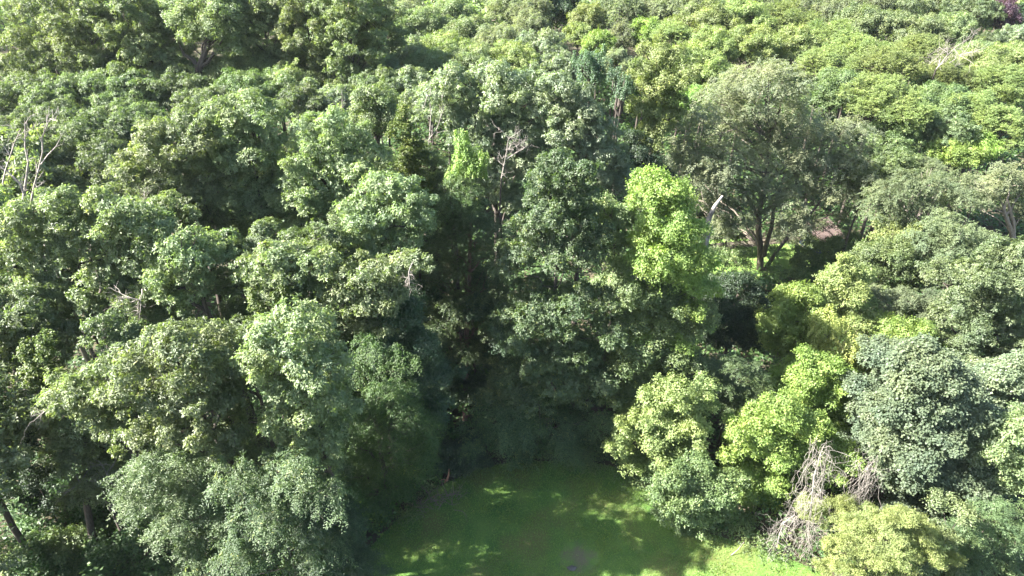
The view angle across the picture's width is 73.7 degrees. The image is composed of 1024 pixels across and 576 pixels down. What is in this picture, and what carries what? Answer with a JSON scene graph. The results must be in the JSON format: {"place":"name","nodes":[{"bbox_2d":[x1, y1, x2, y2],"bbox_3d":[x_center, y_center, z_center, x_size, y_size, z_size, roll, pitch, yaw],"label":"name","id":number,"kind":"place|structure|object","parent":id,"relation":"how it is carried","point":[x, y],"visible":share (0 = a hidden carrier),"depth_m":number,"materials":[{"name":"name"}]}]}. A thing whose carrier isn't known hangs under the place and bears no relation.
{"place":"outdoors","nodes":[
{"label":"outdoors","id":0,"kind":"place"},
{"bbox_2d":[0,0,1023,575],"bbox_3d":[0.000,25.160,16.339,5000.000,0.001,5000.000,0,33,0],"label":"ground","id":1,"kind":"structure","parent":0,"point":[456,412],"depth_m":46.53,"materials":[{"name":"green plant"}]},
{"bbox_2d":[0,360,56,573],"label":"oak tree","id":2,"kind":"object","parent":1,"relation":"on","point":[14,425],"visible":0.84,"depth_m":27.76,"materials":[{"name":"green plant"}]},
{"bbox_2d":[1,410,71,522],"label":"shrub","id":3,"kind":"object","parent":1,"relation":"on","point":[37,477],"visible":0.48,"depth_m":33.70,"materials":[{"name":"green plant"}]},
{"bbox_2d":[0,122,87,271],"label":"oak tree","id":4,"kind":"object","parent":1,"relation":"on","point":[18,158],"visible":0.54,"depth_m":43.08,"materials":[{"name":"green plant"}]},
{"bbox_2d":[0,522,91,575],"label":"shrub","id":5,"kind":"object","parent":1,"relation":"on","point":[65,553],"visible":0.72,"depth_m":32.33,"materials":[{"name":"green plant"}]},
{"bbox_2d":[0,94,92,251],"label":"oak tree","id":6,"kind":"object","parent":1,"relation":"on","point":[34,110],"visible":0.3,"depth_m":47.92,"materials":[{"name":"green plant"}]},
{"bbox_2d":[0,0,102,175],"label":"oak tree","id":7,"kind":"object","parent":1,"relation":"on","point":[19,35],"visible":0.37,"depth_m":55.25,"materials":[{"name":"green plant"}]},
{"bbox_2d":[0,273,112,500],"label":"oak tree","id":8,"kind":"object","parent":1,"relation":"on","point":[20,318],"visible":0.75,"depth_m":29.89,"materials":[{"name":"green plant"}]},
{"bbox_2d":[12,72,103,110],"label":"oak tree","id":9,"kind":"object","parent":1,"relation":"on","point":[61,86],"visible":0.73,"depth_m":51.70,"materials":[{"name":"green plant"}]},
{"bbox_2d":[3,328,124,534],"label":"tree","id":10,"kind":"object","parent":1,"relation":"on","point":[27,352],"visible":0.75,"depth_m":28.60,"materials":[{"name":"green plant"}]},
{"bbox_2d":[0,183,141,452],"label":"oak tree","id":11,"kind":"object","parent":1,"relation":"on","point":[30,225],"visible":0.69,"depth_m":29.72,"materials":[{"name":"green plant"}]},
{"bbox_2d":[44,438,126,554],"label":"oak tree","id":12,"kind":"object","parent":1,"relation":"on","point":[83,490],"visible":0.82,"depth_m":30.11,"materials":[{"name":"green plant"}]},
{"bbox_2d":[34,0,140,181],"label":"oak tree","id":13,"kind":"object","parent":1,"relation":"on","point":[63,26],"visible":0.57,"depth_m":54.06,"materials":[{"name":"green plant"}]},
{"bbox_2d":[47,134,141,197],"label":"oak tree","id":14,"kind":"object","parent":1,"relation":"on","point":[97,159],"visible":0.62,"depth_m":44.64,"materials":[{"name":"green plant"}]},
{"bbox_2d":[42,103,151,175],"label":"oak tree","id":15,"kind":"object","parent":1,"relation":"on","point":[79,127],"visible":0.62,"depth_m":46.72,"materials":[{"name":"green plant"}]},
{"bbox_2d":[12,308,186,515],"bbox_3d":[-18.907,6.070,32.861,7.455,14.226,6.448,0,33,0],"label":"oak tree","id":16,"kind":"object","parent":1,"relation":"on","point":[123,336],"visible":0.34,"depth_m":28.56,"materials":[{"name":"green plant"}]},
{"bbox_2d":[20,354,197,547],"bbox_3d":[-17.731,8.198,30.876,4.581,12.863,4.715,0,33,0],"label":"oak tree","id":17,"kind":"object","parent":1,"relation":"on","point":[91,420],"visible":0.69,"depth_m":27.88,"materials":[{"name":"green plant"}]},
{"bbox_2d":[50,189,202,452],"bbox_3d":[-17.031,2.844,34.401,6.112,17.968,6.629,12,35,18],"label":"oak tree","id":18,"kind":"object","parent":1,"relation":"on","point":[114,228],"visible":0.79,"depth_m":30.12,"materials":[{"name":"green plant"}]},
{"bbox_2d":[67,0,186,221],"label":"oak tree","id":19,"kind":"object","parent":1,"relation":"on","point":[120,29],"visible":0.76,"depth_m":53.89,"materials":[{"name":"green plant"}]},
{"bbox_2d":[88,66,180,233],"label":"oak tree","id":20,"kind":"object","parent":1,"relation":"on","point":[122,80],"visible":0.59,"depth_m":53.10,"materials":[{"name":"green plant"}]},
{"bbox_2d":[125,57,215,113],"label":"oak tree","id":21,"kind":"object","parent":1,"relation":"on","point":[186,77],"visible":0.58,"depth_m":54.05,"materials":[{"name":"green plant"}]},
{"bbox_2d":[97,421,245,575],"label":"walnut tree","id":22,"kind":"object","parent":1,"relation":"on","point":[177,504],"visible":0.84,"depth_m":26.67,"materials":[{"name":"green plant"}]},
{"bbox_2d":[102,106,249,392],"bbox_3d":[-17.948,-1.486,39.718,7.773,19.442,8.447,0,33,0],"label":"oak tree","id":23,"kind":"object","parent":1,"relation":"on","point":[177,172],"visible":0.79,"depth_m":34.11,"materials":[{"name":"green plant"}]},
{"bbox_2d":[89,316,281,575],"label":"oak tree","id":24,"kind":"object","parent":1,"relation":"on","point":[192,359],"visible":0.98,"depth_m":24.86,"materials":[{"name":"green plant"}]},
{"bbox_2d":[138,222,276,490],"bbox_3d":[-14.064,4.184,33.487,4.720,16.738,3.694,-17,37,-24],"label":"oak tree","id":25,"kind":"object","parent":1,"relation":"on","point":[200,255],"visible":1,"depth_m":29.73,"materials":[{"name":"green plant"}]},
{"bbox_2d":[157,0,267,192],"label":"locust tree","id":26,"kind":"object","parent":1,"relation":"on","point":[217,20],"visible":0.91,"depth_m":53.00,"materials":[{"name":"green plant"}]},
{"bbox_2d":[0,350,451,575],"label":"saplings","id":27,"kind":"object","parent":1,"relation":"on","point":[122,555],"visible":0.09,"depth_m":34.01,"materials":[{"name":"green plant"}]},
{"bbox_2d":[184,86,302,246],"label":"oak tree","id":28,"kind":"object","parent":1,"relation":"on","point":[259,170],"visible":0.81,"depth_m":34.55,"materials":[{"name":"green plant"}]},
{"bbox_2d":[226,0,299,140],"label":"oak tree","id":29,"kind":"object","parent":1,"relation":"on","point":[266,19],"visible":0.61,"depth_m":54.32,"materials":[{"name":"green plant"}]},
{"bbox_2d":[175,440,358,575],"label":"tree","id":30,"kind":"object","parent":1,"relation":"on","point":[283,512],"visible":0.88,"depth_m":26.04,"materials":[{"name":"green plant"}]},
{"bbox_2d":[195,312,357,522],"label":"oak tree","id":31,"kind":"object","parent":1,"relation":"on","point":[253,447],"visible":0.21,"depth_m":30.71,"materials":[{"name":"green plant"}]},
{"bbox_2d":[191,216,375,414],"bbox_3d":[-11.341,2.128,37.545,9.053,15.759,8.082,-5,33,-7],"label":"oak tree","id":32,"kind":"object","parent":1,"relation":"on","point":[227,305],"visible":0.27,"depth_m":32.31,"materials":[{"name":"green plant"}]},
{"bbox_2d":[228,235,346,446],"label":"oak tree","id":33,"kind":"object","parent":1,"relation":"on","point":[313,265],"visible":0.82,"depth_m":29.20,"materials":[{"name":"green plant"}]},
{"bbox_2d":[227,292,365,575],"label":"oak tree","id":34,"kind":"object","parent":1,"relation":"on","point":[294,380],"visible":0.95,"depth_m":25.22,"materials":[{"name":"green plant"}]},
{"bbox_2d":[278,81,332,271],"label":"oak tree","id":35,"kind":"object","parent":1,"relation":"on","point":[299,96],"visible":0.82,"depth_m":48.64,"materials":[{"name":"green plant"}]},
{"bbox_2d":[265,0,353,113],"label":"oak tree","id":36,"kind":"object","parent":1,"relation":"on","point":[294,13],"visible":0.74,"depth_m":53.88,"materials":[{"name":"green plant"}]},
{"bbox_2d":[267,102,400,294],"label":"oak tree","id":37,"kind":"object","parent":1,"relation":"on","point":[329,155],"visible":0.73,"depth_m":33.82,"materials":[{"name":"green plant"}]},
{"bbox_2d":[290,480,395,575],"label":"tree","id":38,"kind":"object","parent":1,"relation":"on","point":[351,570],"visible":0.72,"depth_m":28.16,"materials":[{"name":"green plant"}]},
{"bbox_2d":[305,0,390,171],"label":"oak tree","id":39,"kind":"object","parent":1,"relation":"on","point":[341,17],"visible":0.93,"depth_m":53.22,"materials":[{"name":"green plant"}]},
{"bbox_2d":[346,80,400,255],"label":"hackberry tree","id":40,"kind":"object","parent":1,"relation":"on","point":[380,102],"visible":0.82,"depth_m":38.16,"materials":[{"name":"green plant"}]},
{"bbox_2d":[315,247,435,470],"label":"oak tree","id":41,"kind":"object","parent":1,"relation":"on","point":[377,285],"visible":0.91,"depth_m":29.53,"materials":[{"name":"green plant"}]},
{"bbox_2d":[348,0,409,148],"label":"oak tree","id":42,"kind":"object","parent":1,"relation":"on","point":[396,40],"visible":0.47,"depth_m":56.59,"materials":[{"name":"green plant"}]},
{"bbox_2d":[320,165,440,436],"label":"oak tree","id":43,"kind":"object","parent":1,"relation":"on","point":[388,205],"visible":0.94,"depth_m":31.59,"materials":[{"name":"green plant"}]},
{"bbox_2d":[312,330,449,527],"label":"elm tree","id":44,"kind":"object","parent":1,"relation":"on","point":[368,437],"visible":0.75,"depth_m":32.31,"materials":[{"name":"green plant"}]},
{"bbox_2d":[317,291,469,476],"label":"oak tree","id":45,"kind":"object","parent":1,"relation":"on","point":[421,342],"visible":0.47,"depth_m":32.17,"materials":[{"name":"green plant"}]},
{"bbox_2d":[384,100,435,324],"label":"vine column","id":46,"kind":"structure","parent":1,"relation":"on","point":[406,162],"depth_m":35.47,"materials":[{"name":"green plant"}]},
{"bbox_2d":[383,264,527,418],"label":"ash tree","id":47,"kind":"object","parent":1,"relation":"on","point":[474,384],"visible":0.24,"depth_m":40.66,"materials":[{"name":"green plant"}]},
{"bbox_2d":[430,171,486,391],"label":"tree","id":48,"kind":"object","parent":1,"relation":"on","point":[456,198],"visible":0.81,"depth_m":35.96,"materials":[{"name":"green plant"}]},
{"bbox_2d":[427,429,497,480],"bbox_3d":[-2.962,9.248,38.494,3.868,3.244,3.327,18,37,25],"label":"shrub","id":49,"kind":"object","parent":1,"relation":"on","point":[451,447],"visible":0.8,"depth_m":38.00,"materials":[{"name":"green plant"}]},
{"bbox_2d":[440,128,490,373],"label":"vine column","id":50,"kind":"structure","parent":1,"relation":"on","point":[464,153],"depth_m":35.27,"materials":[{"name":"green plant"}]},
{"bbox_2d":[415,207,519,425],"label":"slender tree","id":51,"kind":"object","parent":1,"relation":"on","point":[454,275],"visible":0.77,"depth_m":38.59,"materials":[{"name":"green plant"}]},
{"bbox_2d":[414,56,569,266],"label":"oak tree","id":52,"kind":"object","parent":1,"relation":"on","point":[504,113],"visible":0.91,"depth_m":40.50,"materials":[{"name":"green plant"}]},
{"bbox_2d":[0,53,1023,575],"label":"undergrowth","id":53,"kind":"object","parent":1,"relation":"on","point":[626,117],"visible":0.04,"depth_m":52.38,"materials":[{"name":"green plant"}]},
{"bbox_2d":[0,0,1023,76],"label":"distant forest","id":54,"kind":"object","parent":1,"relation":"on","point":[477,4],"visible":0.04,"depth_m":87.57,"materials":[{"name":"green plant"}]},
{"bbox_2d":[452,374,617,476],"bbox_3d":[1.414,6.953,40.131,9.434,5.725,9.668,0,33,0],"label":"shrub","id":55,"kind":"object","parent":1,"relation":"on","point":[518,433],"visible":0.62,"depth_m":37.40,"materials":[{"name":"green plant"}]},
{"bbox_2d":[469,267,628,438],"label":"ash tree","id":56,"kind":"object","parent":1,"relation":"on","point":[541,312],"visible":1,"depth_m":35.30,"materials":[{"name":"green plant"}]},
{"bbox_2d":[487,147,615,423],"bbox_3d":[1.864,0.772,36.968,6.255,18.646,6.888,0,33,0],"label":"ash tree","id":57,"kind":"object","parent":1,"relation":"on","point":[556,182],"visible":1,"depth_m":32.26,"materials":[{"name":"green plant"}]},
{"bbox_2d":[534,70,643,326],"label":"oak tree","id":58,"kind":"object","parent":1,"relation":"on","point":[575,127],"visible":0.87,"depth_m":39.56,"materials":[{"name":"green plant"}]},
{"bbox_2d":[588,189,647,415],"bbox_3d":[5.320,1.334,38.936,3.767,15.559,4.323,-11,35,-16],"label":"box elder","id":59,"kind":"object","parent":1,"relation":"on","point":[620,218],"visible":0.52,"depth_m":35.39,"materials":[{"name":"green plant"}]},
{"bbox_2d":[596,276,722,440],"bbox_3d":[7.615,3.657,38.228,6.553,12.433,6.970,0,33,0],"label":"box elder","id":60,"kind":"object","parent":1,"relation":"on","point":[630,361],"visible":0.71,"depth_m":35.19,"materials":[{"name":"green plant"}]},
{"bbox_2d":[600,370,723,480],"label":"tree","id":61,"kind":"object","parent":1,"relation":"on","point":[663,428],"visible":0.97,"depth_m":34.59,"materials":[{"name":"green plant"}]},
{"bbox_2d":[623,33,703,278],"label":"tree","id":62,"kind":"object","parent":1,"relation":"on","point":[656,124],"visible":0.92,"depth_m":43.25,"materials":[{"name":"green plant"}]},
{"bbox_2d":[621,163,726,381],"bbox_3d":[8.121,1.462,36.623,5.752,17.863,5.908,0,33,0],"label":"box elder","id":63,"kind":"object","parent":1,"relation":"on","point":[657,235],"visible":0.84,"depth_m":32.63,"materials":[{"name":"green plant"}]},
{"bbox_2d":[640,448,760,543],"bbox_3d":[9.696,9.972,35.107,6.416,5.412,5.182,0,33,0],"label":"shrub","id":64,"kind":"object","parent":1,"relation":"on","point":[694,479],"visible":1,"depth_m":33.37,"materials":[{"name":"green plant"}]},
{"bbox_2d":[660,0,744,150],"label":"tree","id":65,"kind":"object","parent":1,"relation":"on","point":[710,13],"visible":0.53,"depth_m":70.42,"materials":[{"name":"green plant"}]},
{"bbox_2d":[694,350,776,449],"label":"tree","id":66,"kind":"object","parent":1,"relation":"on","point":[733,390],"visible":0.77,"depth_m":36.89,"materials":[{"name":"green plant"}]},
{"bbox_2d":[701,266,775,376],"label":"shrub","id":67,"kind":"object","parent":1,"relation":"on","point":[738,313],"visible":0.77,"depth_m":42.07,"materials":[{"name":"green plant"}]},
{"bbox_2d":[722,22,782,170],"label":"tree","id":68,"kind":"object","parent":1,"relation":"on","point":[750,40],"visible":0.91,"depth_m":64.29,"materials":[{"name":"green plant"}]},
{"bbox_2d":[708,242,811,285],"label":"shrub","id":69,"kind":"object","parent":1,"relation":"on","point":[742,254],"visible":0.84,"depth_m":53.40,"materials":[{"name":"green plant"}]},
{"bbox_2d":[708,239,830,276],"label":"clearing grass","id":70,"kind":"structure","parent":1,"relation":"on","point":[783,260],"depth_m":58.86,"materials":[{"name":"green plant"}]},
{"bbox_2d":[660,54,885,270],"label":"elm tree","id":71,"kind":"object","parent":70,"relation":"on","point":[764,185],"visible":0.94,"depth_m":48.72,"materials":[{"name":"green plant"}]},
{"bbox_2d":[716,388,869,516],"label":"tree","id":72,"kind":"object","parent":1,"relation":"on","point":[788,416],"visible":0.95,"depth_m":33.86,"materials":[{"name":"green plant"}]},
{"bbox_2d":[753,279,833,394],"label":"tree","id":73,"kind":"object","parent":1,"relation":"on","point":[789,323],"visible":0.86,"depth_m":39.41,"materials":[{"name":"green plant"}]},
{"bbox_2d":[769,23,827,151],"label":"tree","id":74,"kind":"object","parent":1,"relation":"on","point":[793,39],"visible":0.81,"depth_m":66.22,"materials":[{"name":"green plant"}]},
{"bbox_2d":[761,341,858,435],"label":"tree","id":75,"kind":"object","parent":1,"relation":"on","point":[814,385],"visible":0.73,"depth_m":35.98,"materials":[{"name":"green plant"}]},
{"bbox_2d":[754,303,871,399],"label":"tree","id":76,"kind":"object","parent":1,"relation":"on","point":[826,325],"visible":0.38,"depth_m":38.01,"materials":[{"name":"green plant"}]},
{"bbox_2d":[778,435,857,561],"bbox_3d":[14.761,10.189,32.193,3.610,8.261,3.174,-9,34,-14],"label":"dead vine tangle","id":77,"kind":"object","parent":1,"relation":"on","point":[812,494],"visible":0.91,"depth_m":32.15,"materials":[{"name":"plant"}]},
{"bbox_2d":[787,229,865,275],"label":"shrub","id":78,"kind":"object","parent":1,"relation":"on","point":[833,246],"visible":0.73,"depth_m":54.54,"materials":[{"name":"green plant"}]},
{"bbox_2d":[793,41,862,201],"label":"locust tree","id":79,"kind":"object","parent":1,"relation":"on","point":[818,58],"visible":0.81,"depth_m":59.82,"materials":[{"name":"green plant"}]},
{"bbox_2d":[799,66,865,217],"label":"locust tree","id":80,"kind":"object","parent":1,"relation":"on","point":[829,80],"visible":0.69,"depth_m":55.80,"materials":[{"name":"green plant"}]},
{"bbox_2d":[810,251,883,346],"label":"tree","id":81,"kind":"object","parent":1,"relation":"on","point":[854,296],"visible":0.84,"depth_m":38.91,"materials":[{"name":"green plant"}]},
{"bbox_2d":[828,0,903,141],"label":"tree","id":82,"kind":"object","parent":1,"relation":"on","point":[869,18],"visible":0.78,"depth_m":71.95,"materials":[{"name":"green plant"}]},
{"bbox_2d":[828,68,929,226],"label":"locust tree","id":83,"kind":"object","parent":1,"relation":"on","point":[882,87],"visible":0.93,"depth_m":53.64,"materials":[{"name":"green plant"}]},
{"bbox_2d":[793,490,967,575],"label":"sumac","id":84,"kind":"object","parent":1,"relation":"on","point":[852,522],"visible":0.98,"depth_m":29.70,"materials":[{"name":"green plant"}]},
{"bbox_2d":[842,41,929,203],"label":"locust tree","id":85,"kind":"object","parent":1,"relation":"on","point":[880,60],"visible":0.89,"depth_m":59.34,"materials":[{"name":"green plant"}]},
{"bbox_2d":[856,117,925,239],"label":"tree","id":86,"kind":"object","parent":1,"relation":"on","point":[899,135],"visible":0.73,"depth_m":53.45,"materials":[{"name":"green plant"}]},
{"bbox_2d":[849,234,938,297],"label":"tree","id":87,"kind":"object","parent":1,"relation":"on","point":[878,255],"visible":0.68,"depth_m":43.55,"materials":[{"name":"green plant"}]},
{"bbox_2d":[841,309,949,378],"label":"tree","id":88,"kind":"object","parent":1,"relation":"on","point":[899,327],"visible":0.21,"depth_m":37.80,"materials":[{"name":"green plant"}]},
{"bbox_2d":[863,282,948,376],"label":"tree","id":89,"kind":"object","parent":1,"relation":"on","point":[896,297],"visible":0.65,"depth_m":40.33,"materials":[{"name":"green plant"}]},
{"bbox_2d":[830,165,995,295],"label":"walnut tree","id":90,"kind":"object","parent":1,"relation":"on","point":[893,199],"visible":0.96,"depth_m":44.98,"materials":[{"name":"green plant"}]},
{"bbox_2d":[836,332,1013,530],"bbox_3d":[20.655,6.819,34.134,8.983,12.142,7.645,0,33,0],"label":"maple tree","id":91,"kind":"object","parent":1,"relation":"on","point":[923,412],"visible":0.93,"depth_m":31.51,"materials":[{"name":"green plant"}]},
{"bbox_2d":[902,52,983,190],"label":"tree","id":92,"kind":"object","parent":1,"relation":"on","point":[949,73],"visible":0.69,"depth_m":60.55,"materials":[{"name":"green plant"}]},
{"bbox_2d":[902,486,986,575],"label":"tree","id":93,"kind":"object","parent":1,"relation":"on","point":[949,534],"visible":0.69,"depth_m":30.86,"materials":[{"name":"green plant"}]},
{"bbox_2d":[894,207,1001,297],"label":"walnut tree","id":94,"kind":"object","parent":1,"relation":"on","point":[933,242],"visible":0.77,"depth_m":43.31,"materials":[{"name":"green plant"}]},
{"bbox_2d":[911,134,988,261],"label":"tree","id":95,"kind":"object","parent":1,"relation":"on","point":[958,154],"visible":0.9,"depth_m":52.41,"materials":[{"name":"green plant"}]},
{"bbox_2d":[917,106,983,218],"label":"tree","id":96,"kind":"object","parent":1,"relation":"on","point":[958,123],"visible":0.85,"depth_m":53.12,"materials":[{"name":"green plant"}]},
{"bbox_2d":[893,233,1023,360],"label":"oak tree","id":97,"kind":"object","parent":1,"relation":"on","point":[997,291],"visible":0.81,"depth_m":37.00,"materials":[{"name":"green plant"}]},
{"bbox_2d":[912,489,1023,575],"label":"tree","id":98,"kind":"object","parent":1,"relation":"on","point":[978,538],"visible":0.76,"depth_m":31.57,"materials":[{"name":"green plant"}]},
{"bbox_2d":[951,158,1023,293],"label":"locust tree","id":99,"kind":"object","parent":1,"relation":"on","point":[1007,197],"visible":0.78,"depth_m":46.54,"materials":[{"name":"green plant"}]},
{"bbox_2d":[953,61,1023,207],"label":"locust tree","id":100,"kind":"object","parent":1,"relation":"on","point":[1010,77],"visible":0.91,"depth_m":58.66,"materials":[{"name":"green plant"}]},
{"bbox_2d":[958,104,1023,235],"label":"locust tree","id":101,"kind":"object","parent":1,"relation":"on","point":[1014,120],"visible":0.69,"depth_m":52.95,"materials":[{"name":"green plant"}]},
{"bbox_2d":[960,348,1023,416],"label":"maple tree","id":102,"kind":"object","parent":1,"relation":"on","point":[1003,373],"visible":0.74,"depth_m":34.80,"materials":[{"name":"green plant"}]},
{"bbox_2d":[976,398,1023,504],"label":"tree","id":103,"kind":"object","parent":1,"relation":"on","point":[1005,452],"visible":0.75,"depth_m":31.20,"materials":[{"name":"green plant"}]},
{"bbox_2d":[347,459,831,575],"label":"lawn","id":104,"kind":"structure","parent":0,"point":[575,559],"depth_m":35.25,"materials":[{"name":"green plant"}]},
{"bbox_2d":[331,436,846,575],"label":"edge weeds","id":105,"kind":"object","parent":104,"relation":"on","point":[427,485],"visible":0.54,"depth_m":35.95,"materials":[{"name":"green plant"}]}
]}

